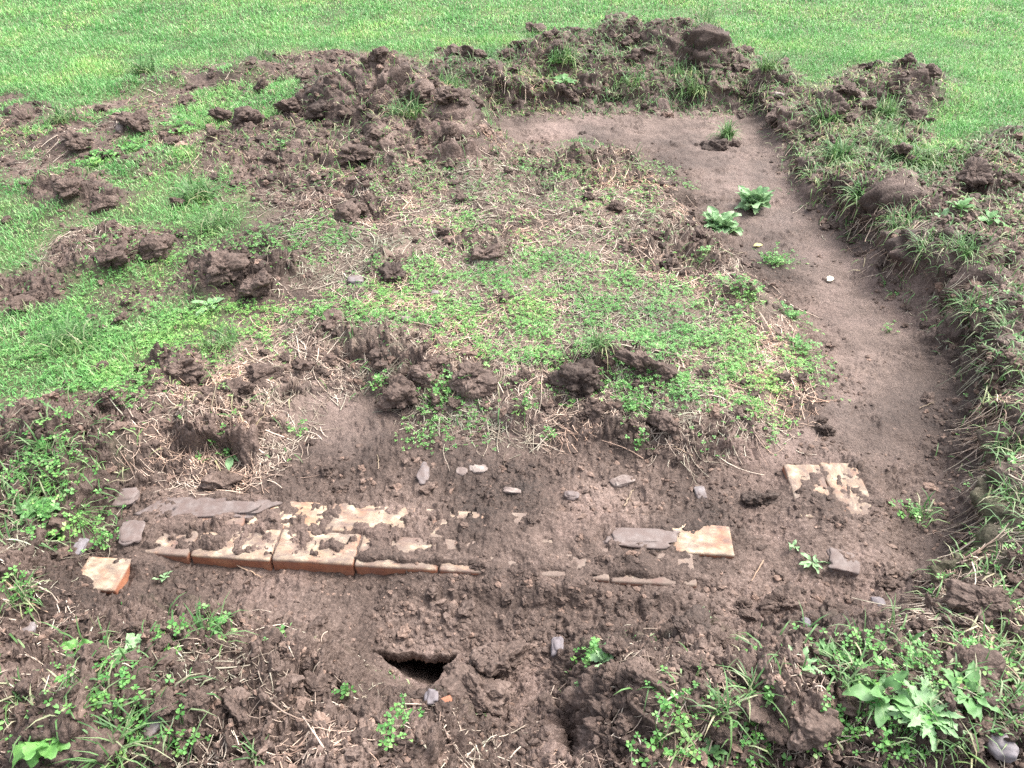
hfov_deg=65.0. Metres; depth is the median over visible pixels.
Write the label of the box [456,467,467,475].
stone
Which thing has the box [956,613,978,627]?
soil clod
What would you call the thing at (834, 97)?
soil clod
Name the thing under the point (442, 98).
soil clod
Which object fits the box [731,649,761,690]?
soil clod
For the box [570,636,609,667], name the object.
clover sprig
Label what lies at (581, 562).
brick
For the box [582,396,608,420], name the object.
soil clod
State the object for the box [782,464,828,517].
brick
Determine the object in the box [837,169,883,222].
grass tuft
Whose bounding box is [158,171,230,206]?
grass tuft
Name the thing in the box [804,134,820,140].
soil clod
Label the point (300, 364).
soil clod
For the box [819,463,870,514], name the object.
brick
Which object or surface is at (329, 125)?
soil clod
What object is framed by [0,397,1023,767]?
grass
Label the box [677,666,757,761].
grass tuft
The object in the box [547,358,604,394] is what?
soil clod
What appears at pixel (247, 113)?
soil clod
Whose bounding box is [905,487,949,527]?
grass tuft
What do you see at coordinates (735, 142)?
soil clod
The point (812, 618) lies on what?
soil clod
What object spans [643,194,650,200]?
soil clod
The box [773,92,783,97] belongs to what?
stone
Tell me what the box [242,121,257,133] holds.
soil clod
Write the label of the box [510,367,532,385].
soil clod
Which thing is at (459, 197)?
soil clod
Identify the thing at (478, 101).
soil clod
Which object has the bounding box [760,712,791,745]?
soil clod
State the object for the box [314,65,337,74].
soil clod
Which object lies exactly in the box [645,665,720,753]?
clover sprig
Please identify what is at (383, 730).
clover sprig
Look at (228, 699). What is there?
soil clod
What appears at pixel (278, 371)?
soil clod
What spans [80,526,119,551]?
clover sprig
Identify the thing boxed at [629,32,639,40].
soil clod
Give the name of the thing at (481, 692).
soil clod
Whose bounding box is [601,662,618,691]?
soil clod
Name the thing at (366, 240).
soil clod
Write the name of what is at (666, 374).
soil clod
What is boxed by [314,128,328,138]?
soil clod
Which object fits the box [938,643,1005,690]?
soil clod
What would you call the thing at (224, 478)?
soil clod
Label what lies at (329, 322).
soil clod
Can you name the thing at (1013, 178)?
soil clod
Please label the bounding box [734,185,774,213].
curly weed
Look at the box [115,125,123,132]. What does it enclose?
stone
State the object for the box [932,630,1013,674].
clover sprig
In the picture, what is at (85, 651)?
soil clod
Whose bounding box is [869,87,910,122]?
grass tuft
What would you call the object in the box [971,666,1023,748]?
grass tuft
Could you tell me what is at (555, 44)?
soil clod
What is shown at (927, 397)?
soil clod
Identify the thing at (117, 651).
creeping weed
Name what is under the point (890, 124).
grass tuft
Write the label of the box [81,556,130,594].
brick
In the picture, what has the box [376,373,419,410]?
soil clod
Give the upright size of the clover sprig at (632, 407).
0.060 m
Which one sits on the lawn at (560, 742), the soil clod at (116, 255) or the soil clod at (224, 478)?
the soil clod at (116, 255)
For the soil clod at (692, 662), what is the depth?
1.67 m
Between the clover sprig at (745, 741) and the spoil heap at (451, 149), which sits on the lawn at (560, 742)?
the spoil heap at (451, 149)
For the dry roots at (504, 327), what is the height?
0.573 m
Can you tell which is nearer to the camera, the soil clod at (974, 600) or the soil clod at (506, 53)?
the soil clod at (974, 600)
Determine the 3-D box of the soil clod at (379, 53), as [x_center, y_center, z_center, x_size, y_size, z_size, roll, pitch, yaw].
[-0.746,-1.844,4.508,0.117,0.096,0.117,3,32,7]
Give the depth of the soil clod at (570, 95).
5.04 m
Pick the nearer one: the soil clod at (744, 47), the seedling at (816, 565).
the seedling at (816, 565)
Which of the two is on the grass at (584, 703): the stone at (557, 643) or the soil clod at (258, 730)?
the soil clod at (258, 730)
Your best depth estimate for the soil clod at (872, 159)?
3.99 m
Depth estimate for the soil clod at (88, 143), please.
4.19 m
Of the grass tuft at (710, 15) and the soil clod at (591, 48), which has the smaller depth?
the soil clod at (591, 48)
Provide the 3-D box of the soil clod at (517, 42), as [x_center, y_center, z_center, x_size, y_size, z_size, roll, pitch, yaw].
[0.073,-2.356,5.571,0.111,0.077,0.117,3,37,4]
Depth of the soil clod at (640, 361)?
2.65 m
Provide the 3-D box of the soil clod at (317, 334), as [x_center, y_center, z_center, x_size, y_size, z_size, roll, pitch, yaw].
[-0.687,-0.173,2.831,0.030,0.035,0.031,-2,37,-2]
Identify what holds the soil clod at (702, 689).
on the grass at (584, 703)
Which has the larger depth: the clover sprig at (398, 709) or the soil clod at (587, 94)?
the soil clod at (587, 94)
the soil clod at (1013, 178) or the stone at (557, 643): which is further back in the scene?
the soil clod at (1013, 178)
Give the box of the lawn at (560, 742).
[0,0,1023,767]
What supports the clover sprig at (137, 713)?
on the grass at (584, 703)
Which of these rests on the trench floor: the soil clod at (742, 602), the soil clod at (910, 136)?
the soil clod at (742, 602)
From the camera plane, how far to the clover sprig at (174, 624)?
1.79 m
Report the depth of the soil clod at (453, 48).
5.55 m
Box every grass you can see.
[0,0,1023,35]
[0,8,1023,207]
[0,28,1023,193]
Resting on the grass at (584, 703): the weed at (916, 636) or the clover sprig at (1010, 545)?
the weed at (916, 636)
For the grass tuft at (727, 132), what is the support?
on the trench floor
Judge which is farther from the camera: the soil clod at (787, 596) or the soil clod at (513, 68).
the soil clod at (513, 68)
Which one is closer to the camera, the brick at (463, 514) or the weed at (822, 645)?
the weed at (822, 645)
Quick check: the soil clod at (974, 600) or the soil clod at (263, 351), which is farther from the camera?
the soil clod at (263, 351)
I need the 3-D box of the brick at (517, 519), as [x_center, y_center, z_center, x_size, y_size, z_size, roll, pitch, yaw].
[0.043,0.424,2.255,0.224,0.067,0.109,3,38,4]
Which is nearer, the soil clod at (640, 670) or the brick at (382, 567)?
the soil clod at (640, 670)
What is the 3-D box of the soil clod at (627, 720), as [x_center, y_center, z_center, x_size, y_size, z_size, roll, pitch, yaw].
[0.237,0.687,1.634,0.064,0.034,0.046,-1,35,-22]
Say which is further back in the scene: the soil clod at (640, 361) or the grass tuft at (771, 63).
the grass tuft at (771, 63)
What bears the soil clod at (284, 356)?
on the ground at (195, 435)
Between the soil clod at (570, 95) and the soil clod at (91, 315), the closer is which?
the soil clod at (91, 315)
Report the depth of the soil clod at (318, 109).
4.41 m
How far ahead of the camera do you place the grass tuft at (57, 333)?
2.80 m
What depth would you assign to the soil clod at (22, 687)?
1.64 m
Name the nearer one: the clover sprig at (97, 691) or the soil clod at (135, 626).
the clover sprig at (97, 691)
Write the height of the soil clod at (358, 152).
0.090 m
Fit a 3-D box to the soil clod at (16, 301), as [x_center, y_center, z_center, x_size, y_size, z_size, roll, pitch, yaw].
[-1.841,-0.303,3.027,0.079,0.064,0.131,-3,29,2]
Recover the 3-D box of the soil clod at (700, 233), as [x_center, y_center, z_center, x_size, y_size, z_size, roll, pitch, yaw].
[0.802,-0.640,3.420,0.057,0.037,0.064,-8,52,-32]
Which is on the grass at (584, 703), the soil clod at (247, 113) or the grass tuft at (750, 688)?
the grass tuft at (750, 688)
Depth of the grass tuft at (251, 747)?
1.58 m
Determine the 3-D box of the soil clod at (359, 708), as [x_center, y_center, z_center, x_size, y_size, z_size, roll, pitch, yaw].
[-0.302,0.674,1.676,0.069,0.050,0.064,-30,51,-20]
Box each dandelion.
[882,676,964,751]
[937,660,1003,721]
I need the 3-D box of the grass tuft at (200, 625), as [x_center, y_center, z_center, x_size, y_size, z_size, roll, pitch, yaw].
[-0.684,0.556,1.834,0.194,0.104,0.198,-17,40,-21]
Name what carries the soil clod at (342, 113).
on the spoil heap at (451, 149)
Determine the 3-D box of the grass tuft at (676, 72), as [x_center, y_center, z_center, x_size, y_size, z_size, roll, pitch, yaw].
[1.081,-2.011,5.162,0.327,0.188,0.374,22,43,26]
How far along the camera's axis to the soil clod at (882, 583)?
2.10 m
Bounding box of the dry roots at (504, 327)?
[0,17,1023,767]
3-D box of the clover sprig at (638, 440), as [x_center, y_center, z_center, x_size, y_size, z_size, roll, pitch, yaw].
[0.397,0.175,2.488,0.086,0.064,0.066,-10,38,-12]
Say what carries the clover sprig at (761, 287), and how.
on the ground at (195, 435)
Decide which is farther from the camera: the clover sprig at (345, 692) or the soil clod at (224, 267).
the soil clod at (224, 267)
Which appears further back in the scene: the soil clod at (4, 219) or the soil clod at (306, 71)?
the soil clod at (306, 71)
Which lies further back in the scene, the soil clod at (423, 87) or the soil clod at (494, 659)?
the soil clod at (423, 87)
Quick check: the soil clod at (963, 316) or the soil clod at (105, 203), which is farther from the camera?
the soil clod at (105, 203)
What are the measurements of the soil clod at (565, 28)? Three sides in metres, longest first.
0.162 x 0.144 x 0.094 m
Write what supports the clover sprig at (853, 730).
on the grass at (584, 703)
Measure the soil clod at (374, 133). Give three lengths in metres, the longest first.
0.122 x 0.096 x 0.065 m
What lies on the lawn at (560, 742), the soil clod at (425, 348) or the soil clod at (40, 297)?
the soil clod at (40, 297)
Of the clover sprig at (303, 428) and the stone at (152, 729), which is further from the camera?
the clover sprig at (303, 428)
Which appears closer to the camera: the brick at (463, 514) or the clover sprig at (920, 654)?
the clover sprig at (920, 654)
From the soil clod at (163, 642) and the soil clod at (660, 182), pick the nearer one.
the soil clod at (163, 642)
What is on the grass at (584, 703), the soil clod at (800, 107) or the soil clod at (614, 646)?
the soil clod at (614, 646)
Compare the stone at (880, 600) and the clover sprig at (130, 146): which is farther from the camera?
the clover sprig at (130, 146)
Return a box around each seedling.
[152,571,171,581]
[788,540,799,550]
[799,552,829,573]
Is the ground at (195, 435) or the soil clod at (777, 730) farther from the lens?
the ground at (195, 435)
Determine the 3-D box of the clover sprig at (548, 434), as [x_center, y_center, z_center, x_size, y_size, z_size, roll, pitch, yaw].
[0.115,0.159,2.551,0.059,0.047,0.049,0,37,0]
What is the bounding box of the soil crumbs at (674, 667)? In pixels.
[0,85,1023,767]
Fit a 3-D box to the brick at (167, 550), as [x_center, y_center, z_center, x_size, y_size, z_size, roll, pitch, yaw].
[-0.980,0.448,2.230,0.224,0.067,0.110,3,38,4]
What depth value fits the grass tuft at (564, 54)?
5.20 m
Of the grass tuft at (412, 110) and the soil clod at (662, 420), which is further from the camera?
the grass tuft at (412, 110)
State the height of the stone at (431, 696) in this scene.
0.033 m
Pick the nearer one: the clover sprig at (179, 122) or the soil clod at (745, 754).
the soil clod at (745, 754)
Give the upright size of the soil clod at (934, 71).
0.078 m
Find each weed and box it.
[12,737,70,767]
[57,638,92,653]
[111,647,141,659]
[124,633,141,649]
[191,297,224,316]
[225,454,238,470]
[589,642,613,666]
[701,206,743,235]
[701,737,727,767]
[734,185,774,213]
[788,645,824,675]
[812,638,849,660]
[842,667,915,727]
[909,631,926,644]
[935,208,948,217]
[945,198,975,211]
[978,209,1004,225]
[982,298,1016,310]
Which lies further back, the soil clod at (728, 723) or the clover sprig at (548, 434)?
the clover sprig at (548, 434)
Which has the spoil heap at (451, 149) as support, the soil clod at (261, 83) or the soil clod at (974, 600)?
the soil clod at (261, 83)
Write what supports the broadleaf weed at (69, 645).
on the grass at (584, 703)
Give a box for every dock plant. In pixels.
[13,495,60,524]
[553,73,578,83]
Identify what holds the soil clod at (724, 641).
on the grass at (584, 703)
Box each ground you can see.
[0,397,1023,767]
[159,141,817,457]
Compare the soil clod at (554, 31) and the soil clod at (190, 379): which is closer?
the soil clod at (190, 379)
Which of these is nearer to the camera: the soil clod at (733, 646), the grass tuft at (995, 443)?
the soil clod at (733, 646)
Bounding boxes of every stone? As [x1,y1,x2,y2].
[22,622,36,632]
[73,538,89,554]
[111,487,139,508]
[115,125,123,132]
[118,520,144,546]
[143,719,160,738]
[347,275,363,284]
[401,316,410,322]
[416,462,428,485]
[424,689,438,705]
[430,290,439,294]
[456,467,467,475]
[469,464,487,474]
[503,487,520,493]
[551,636,563,657]
[564,491,579,500]
[609,475,635,487]
[694,486,706,498]
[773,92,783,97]
[801,617,811,625]
[870,597,885,605]
[984,729,1018,763]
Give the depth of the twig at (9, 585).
1.97 m
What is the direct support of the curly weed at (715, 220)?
on the trench floor
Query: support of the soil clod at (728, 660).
on the grass at (584, 703)
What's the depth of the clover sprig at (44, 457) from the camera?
2.24 m
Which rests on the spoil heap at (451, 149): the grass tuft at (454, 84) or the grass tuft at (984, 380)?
the grass tuft at (454, 84)
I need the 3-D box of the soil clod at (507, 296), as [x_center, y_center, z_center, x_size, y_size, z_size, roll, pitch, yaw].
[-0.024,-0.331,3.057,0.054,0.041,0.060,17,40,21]
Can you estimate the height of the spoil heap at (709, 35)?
0.391 m
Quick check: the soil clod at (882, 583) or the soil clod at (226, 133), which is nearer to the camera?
the soil clod at (882, 583)
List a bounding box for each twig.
[1,577,47,612]
[226,350,276,383]
[262,375,273,412]
[623,489,633,506]
[751,559,763,580]
[963,664,1023,686]
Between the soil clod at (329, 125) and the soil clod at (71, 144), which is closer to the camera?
the soil clod at (71, 144)
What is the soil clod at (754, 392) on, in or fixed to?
on the ground at (195, 435)
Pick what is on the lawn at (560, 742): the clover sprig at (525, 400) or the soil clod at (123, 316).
the soil clod at (123, 316)
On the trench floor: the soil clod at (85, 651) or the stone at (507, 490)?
the stone at (507, 490)
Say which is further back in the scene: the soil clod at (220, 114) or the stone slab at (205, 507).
the soil clod at (220, 114)
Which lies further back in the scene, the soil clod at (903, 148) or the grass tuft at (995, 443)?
the soil clod at (903, 148)
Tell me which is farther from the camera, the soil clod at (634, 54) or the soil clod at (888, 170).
the soil clod at (634, 54)
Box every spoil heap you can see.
[0,49,506,223]
[436,17,796,109]
[759,62,1023,686]
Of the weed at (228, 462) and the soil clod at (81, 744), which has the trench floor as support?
the weed at (228, 462)
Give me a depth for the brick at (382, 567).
2.14 m
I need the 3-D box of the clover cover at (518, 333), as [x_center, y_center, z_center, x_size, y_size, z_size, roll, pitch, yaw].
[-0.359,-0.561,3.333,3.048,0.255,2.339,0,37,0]
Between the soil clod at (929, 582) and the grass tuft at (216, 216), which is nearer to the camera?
the soil clod at (929, 582)
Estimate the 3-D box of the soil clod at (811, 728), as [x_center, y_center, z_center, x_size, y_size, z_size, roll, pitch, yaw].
[0.596,0.670,1.611,0.119,0.078,0.132,-1,37,-1]
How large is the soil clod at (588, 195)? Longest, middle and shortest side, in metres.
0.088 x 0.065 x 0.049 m
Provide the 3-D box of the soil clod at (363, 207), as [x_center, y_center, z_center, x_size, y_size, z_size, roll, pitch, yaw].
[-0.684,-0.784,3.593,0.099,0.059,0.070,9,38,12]
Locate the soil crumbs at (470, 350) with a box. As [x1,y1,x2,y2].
[0,16,1023,445]
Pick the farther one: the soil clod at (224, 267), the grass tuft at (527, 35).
the grass tuft at (527, 35)
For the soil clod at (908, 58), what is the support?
on the spoil heap at (882, 193)
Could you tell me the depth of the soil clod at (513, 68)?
5.07 m
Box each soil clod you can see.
[0,215,12,223]
[2,718,44,767]
[4,111,32,122]
[7,294,37,311]
[14,669,42,697]
[19,331,27,336]
[31,290,46,303]
[50,722,124,767]
[52,248,60,254]
[53,178,81,199]
[60,129,92,143]
[64,137,91,150]
[74,642,106,664]
[80,140,92,150]
[85,314,97,318]
[89,195,116,213]
[91,240,128,267]
[91,360,108,374]
[93,104,107,112]
[95,146,123,159]
[96,324,107,332]
[110,312,130,325]
[110,622,124,634]
[116,108,152,134]
[128,621,144,631]
[138,233,175,261]
[149,687,179,720]
[154,635,171,651]
[160,136,179,147]
[161,354,204,380]
[169,197,184,206]
[176,93,195,107]
[176,614,190,631]
[178,686,209,709]
[185,376,195,383]
[197,467,243,491]
[203,249,249,285]
[207,107,232,122]
[217,129,232,140]
[217,376,242,397]
[220,686,250,726]
[229,105,264,126]
[236,381,256,395]
[237,268,271,296]
[238,725,249,738]
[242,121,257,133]
[242,409,253,417]
[244,226,260,234]
[245,363,274,383]
[253,76,268,93]
[254,722,273,735]
[257,348,268,355]
[262,151,278,163]
[264,627,281,644]
[270,416,278,425]
[273,96,300,112]
[274,366,283,377]
[278,351,290,362]
[290,358,306,371]
[299,73,315,82]
[301,69,313,74]
[304,99,329,119]
[312,329,321,337]
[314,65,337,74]
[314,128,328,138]
[321,307,344,330]
[322,121,335,131]
[330,65,339,70]
[331,201,361,223]
[337,109,351,117]
[337,141,374,164]
[337,666,354,688]
[351,693,384,717]
[355,170,377,181]
[355,202,368,214]
[359,174,367,181]
[362,237,369,242]
[364,126,384,140]
[370,46,388,63]
[374,261,406,282]
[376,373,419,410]
[398,78,434,107]
[407,357,441,384]
[411,238,418,243]
[415,118,425,132]
[422,344,428,351]
[423,75,440,86]
[433,87,459,105]
[435,88,460,94]
[436,227,449,235]
[438,124,458,142]
[440,660,512,715]
[445,43,462,56]
[445,397,463,408]
[448,359,497,398]
[451,407,460,413]
[454,193,468,202]
[455,87,470,105]
[461,45,487,59]
[468,638,530,678]
[469,243,503,261]
[470,94,484,109]
[488,63,499,70]
[497,48,515,60]
[499,290,513,301]
[503,166,513,174]
[507,405,518,414]
[508,64,520,72]
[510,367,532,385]
[515,39,529,48]
[525,21,546,33]
[541,402,553,413]
[542,31,553,38]
[544,39,571,56]
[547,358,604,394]
[550,26,558,35]
[560,26,578,30]
[563,89,579,102]
[570,207,583,214]
[571,660,581,674]
[582,191,594,199]
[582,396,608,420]
[584,91,594,98]
[588,45,599,50]
[596,220,604,226]
[601,12,627,21]
[601,635,625,656]
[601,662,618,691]
[606,200,624,212]
[607,344,624,359]
[614,347,682,384]
[614,709,640,731]
[619,36,633,45]
[623,48,640,62]
[624,656,672,699]
[626,15,638,24]
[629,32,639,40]
[630,379,640,387]
[640,46,656,53]
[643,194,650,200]
[647,231,662,240]
[647,411,679,433]
[652,362,677,383]
[654,179,664,185]
[671,604,712,635]
[677,653,709,674]
[688,672,709,696]
[694,227,706,238]
[695,365,710,378]
[697,62,709,70]
[699,138,728,150]
[707,628,731,647]
[710,722,738,744]
[713,654,740,678]
[723,718,733,726]
[728,139,741,145]
[730,641,736,648]
[730,687,775,725]
[731,53,749,71]
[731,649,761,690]
[732,739,765,767]
[735,44,754,56]
[735,596,752,608]
[738,608,761,623]
[740,378,754,386]
[740,490,779,506]
[747,388,759,398]
[756,581,805,617]
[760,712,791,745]
[764,100,788,125]
[774,59,786,71]
[774,702,796,717]
[787,689,843,752]
[797,104,805,110]
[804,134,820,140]
[808,613,820,624]
[812,423,835,436]
[814,88,849,118]
[821,599,853,616]
[832,80,861,98]
[840,112,862,124]
[853,666,879,685]
[856,97,876,111]
[859,156,877,163]
[865,60,884,69]
[866,612,881,618]
[871,636,880,648]
[875,578,896,588]
[882,169,892,178]
[890,142,912,154]
[898,107,927,123]
[900,52,916,63]
[903,154,918,164]
[904,103,919,109]
[906,133,912,143]
[912,576,923,594]
[912,615,930,630]
[920,391,934,404]
[922,117,935,123]
[923,578,931,588]
[926,63,941,76]
[935,728,948,739]
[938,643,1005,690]
[941,614,958,625]
[943,579,1012,628]
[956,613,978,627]
[957,156,993,187]
[957,311,968,319]
[998,593,1015,608]
[1001,173,1021,183]
[1003,242,1023,258]
[1007,547,1023,560]
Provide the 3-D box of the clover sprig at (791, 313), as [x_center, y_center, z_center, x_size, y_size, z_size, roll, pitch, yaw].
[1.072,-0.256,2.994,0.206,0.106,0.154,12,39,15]
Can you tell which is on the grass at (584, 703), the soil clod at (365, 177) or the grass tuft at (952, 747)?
the grass tuft at (952, 747)
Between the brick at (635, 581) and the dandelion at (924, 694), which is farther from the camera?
the brick at (635, 581)
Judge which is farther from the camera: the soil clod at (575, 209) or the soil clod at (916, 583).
the soil clod at (575, 209)
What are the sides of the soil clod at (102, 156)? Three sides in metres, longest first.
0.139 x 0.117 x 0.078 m
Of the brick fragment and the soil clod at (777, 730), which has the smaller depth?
the soil clod at (777, 730)
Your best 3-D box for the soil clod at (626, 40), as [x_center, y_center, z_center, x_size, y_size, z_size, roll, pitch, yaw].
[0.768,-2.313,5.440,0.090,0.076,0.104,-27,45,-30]
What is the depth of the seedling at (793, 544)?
2.19 m
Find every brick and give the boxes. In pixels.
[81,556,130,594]
[110,530,197,563]
[191,530,280,570]
[194,514,246,525]
[247,499,326,528]
[272,529,360,575]
[325,503,408,532]
[355,535,437,574]
[411,508,483,537]
[439,539,516,574]
[512,513,551,542]
[542,548,608,582]
[611,553,696,587]
[652,524,734,558]
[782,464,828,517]
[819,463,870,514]
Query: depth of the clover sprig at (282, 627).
1.83 m
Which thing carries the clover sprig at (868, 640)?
on the grass at (584, 703)
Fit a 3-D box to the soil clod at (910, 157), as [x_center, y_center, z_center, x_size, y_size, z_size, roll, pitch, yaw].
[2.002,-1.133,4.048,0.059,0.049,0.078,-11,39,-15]
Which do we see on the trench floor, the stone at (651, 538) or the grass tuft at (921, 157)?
the stone at (651, 538)
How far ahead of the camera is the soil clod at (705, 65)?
5.14 m
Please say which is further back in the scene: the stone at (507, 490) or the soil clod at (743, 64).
the soil clod at (743, 64)
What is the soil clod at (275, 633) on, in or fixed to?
on the grass at (584, 703)
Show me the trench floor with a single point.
(904, 377)
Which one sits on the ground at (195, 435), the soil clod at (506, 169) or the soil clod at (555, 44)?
the soil clod at (506, 169)
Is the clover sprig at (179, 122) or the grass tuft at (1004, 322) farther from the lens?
the clover sprig at (179, 122)
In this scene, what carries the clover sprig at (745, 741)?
on the grass at (584, 703)
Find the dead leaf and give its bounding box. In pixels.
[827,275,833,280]
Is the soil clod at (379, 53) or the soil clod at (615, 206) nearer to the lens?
the soil clod at (615, 206)
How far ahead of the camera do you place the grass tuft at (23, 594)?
1.95 m
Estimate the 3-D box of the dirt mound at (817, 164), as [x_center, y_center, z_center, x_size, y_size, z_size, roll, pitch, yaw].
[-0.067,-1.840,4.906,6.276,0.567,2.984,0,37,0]
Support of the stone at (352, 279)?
on the ground at (195, 435)
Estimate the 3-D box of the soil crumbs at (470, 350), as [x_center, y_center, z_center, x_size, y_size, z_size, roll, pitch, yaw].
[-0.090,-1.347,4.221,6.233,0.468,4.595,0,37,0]
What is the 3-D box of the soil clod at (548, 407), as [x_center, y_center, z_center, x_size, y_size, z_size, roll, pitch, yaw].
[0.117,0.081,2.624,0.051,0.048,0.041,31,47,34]
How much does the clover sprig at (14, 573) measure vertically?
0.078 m
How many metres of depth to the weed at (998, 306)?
2.81 m
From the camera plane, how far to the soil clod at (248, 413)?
2.50 m
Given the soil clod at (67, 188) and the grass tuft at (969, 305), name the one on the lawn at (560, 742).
the soil clod at (67, 188)
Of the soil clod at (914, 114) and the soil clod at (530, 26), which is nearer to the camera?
the soil clod at (914, 114)
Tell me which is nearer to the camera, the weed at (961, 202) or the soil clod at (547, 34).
the weed at (961, 202)
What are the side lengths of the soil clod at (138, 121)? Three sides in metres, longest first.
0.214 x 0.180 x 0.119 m
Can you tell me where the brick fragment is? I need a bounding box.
[441,695,452,701]
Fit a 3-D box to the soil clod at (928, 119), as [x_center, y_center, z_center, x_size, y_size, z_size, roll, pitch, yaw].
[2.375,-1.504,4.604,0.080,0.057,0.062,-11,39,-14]
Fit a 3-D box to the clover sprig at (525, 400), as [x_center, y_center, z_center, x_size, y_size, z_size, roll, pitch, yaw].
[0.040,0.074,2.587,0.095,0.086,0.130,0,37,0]
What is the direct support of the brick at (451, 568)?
on the trench floor
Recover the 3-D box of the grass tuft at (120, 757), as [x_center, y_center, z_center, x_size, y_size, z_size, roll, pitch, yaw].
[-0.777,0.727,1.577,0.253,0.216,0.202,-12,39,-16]
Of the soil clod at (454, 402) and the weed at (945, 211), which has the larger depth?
the weed at (945, 211)
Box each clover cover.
[0,57,1023,767]
[0,133,848,455]
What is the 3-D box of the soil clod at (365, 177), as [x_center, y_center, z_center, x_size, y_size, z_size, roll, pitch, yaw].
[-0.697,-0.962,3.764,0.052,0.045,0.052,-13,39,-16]
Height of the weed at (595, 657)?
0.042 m
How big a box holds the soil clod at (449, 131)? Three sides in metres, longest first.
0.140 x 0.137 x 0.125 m
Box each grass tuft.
[0,567,49,622]
[3,675,28,713]
[7,303,118,360]
[7,459,56,506]
[11,411,70,465]
[31,99,95,126]
[46,703,178,767]
[116,50,167,76]
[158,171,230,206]
[173,199,244,243]
[181,591,257,658]
[182,312,245,361]
[230,732,267,765]
[237,37,282,61]
[374,88,429,119]
[439,66,466,87]
[469,38,503,59]
[514,28,549,39]
[543,38,587,69]
[570,312,630,363]
[614,65,664,89]
[653,58,702,79]
[671,63,719,104]
[673,1,734,25]
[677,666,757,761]
[705,114,743,140]
[714,654,790,733]
[738,51,795,74]
[791,97,852,130]
[814,125,871,165]
[816,636,914,722]
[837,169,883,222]
[864,114,916,141]
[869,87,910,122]
[871,199,929,243]
[881,687,989,767]
[885,132,944,169]
[885,223,956,271]
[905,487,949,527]
[934,225,1009,266]
[940,285,999,327]
[967,364,1019,395]
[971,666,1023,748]
[973,419,1023,463]
[977,468,1023,512]
[979,308,1022,344]
[989,343,1023,383]
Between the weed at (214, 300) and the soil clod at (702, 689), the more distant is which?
the weed at (214, 300)
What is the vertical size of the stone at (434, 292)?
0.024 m
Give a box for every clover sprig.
[0,563,34,613]
[1,429,95,503]
[10,458,125,551]
[43,655,137,729]
[75,145,135,168]
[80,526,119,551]
[102,138,150,152]
[103,673,154,757]
[153,704,211,756]
[154,615,197,653]
[159,114,197,133]
[179,602,236,638]
[206,423,229,455]
[263,624,285,639]
[268,135,291,149]
[285,419,307,436]
[331,682,356,699]
[361,369,387,390]
[376,711,412,750]
[387,693,424,727]
[427,364,462,399]
[510,386,538,428]
[540,426,556,440]
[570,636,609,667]
[618,383,645,426]
[625,427,653,449]
[625,699,700,767]
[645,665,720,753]
[691,242,717,262]
[713,273,766,309]
[715,716,791,767]
[736,681,794,751]
[752,242,807,268]
[770,327,823,362]
[773,300,824,334]
[807,695,844,758]
[816,626,912,684]
[825,686,881,752]
[853,690,949,767]
[873,623,979,703]
[882,322,899,332]
[889,498,925,526]
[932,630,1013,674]
[962,521,1023,566]
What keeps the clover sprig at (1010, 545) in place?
on the spoil heap at (882, 193)
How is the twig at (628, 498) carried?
on the trench floor
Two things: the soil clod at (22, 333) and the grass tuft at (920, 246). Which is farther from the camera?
the grass tuft at (920, 246)
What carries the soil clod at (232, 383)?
on the ground at (195, 435)
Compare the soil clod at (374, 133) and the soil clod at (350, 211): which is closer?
the soil clod at (350, 211)
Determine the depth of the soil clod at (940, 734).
1.55 m
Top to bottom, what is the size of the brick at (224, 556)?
0.068 m
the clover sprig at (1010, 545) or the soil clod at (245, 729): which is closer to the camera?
the soil clod at (245, 729)
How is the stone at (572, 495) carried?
on the trench floor
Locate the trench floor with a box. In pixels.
[68,89,988,752]
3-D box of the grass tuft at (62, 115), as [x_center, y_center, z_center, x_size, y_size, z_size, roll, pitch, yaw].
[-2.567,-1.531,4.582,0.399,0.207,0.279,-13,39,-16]
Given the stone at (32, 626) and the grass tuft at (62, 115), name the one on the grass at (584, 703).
the stone at (32, 626)

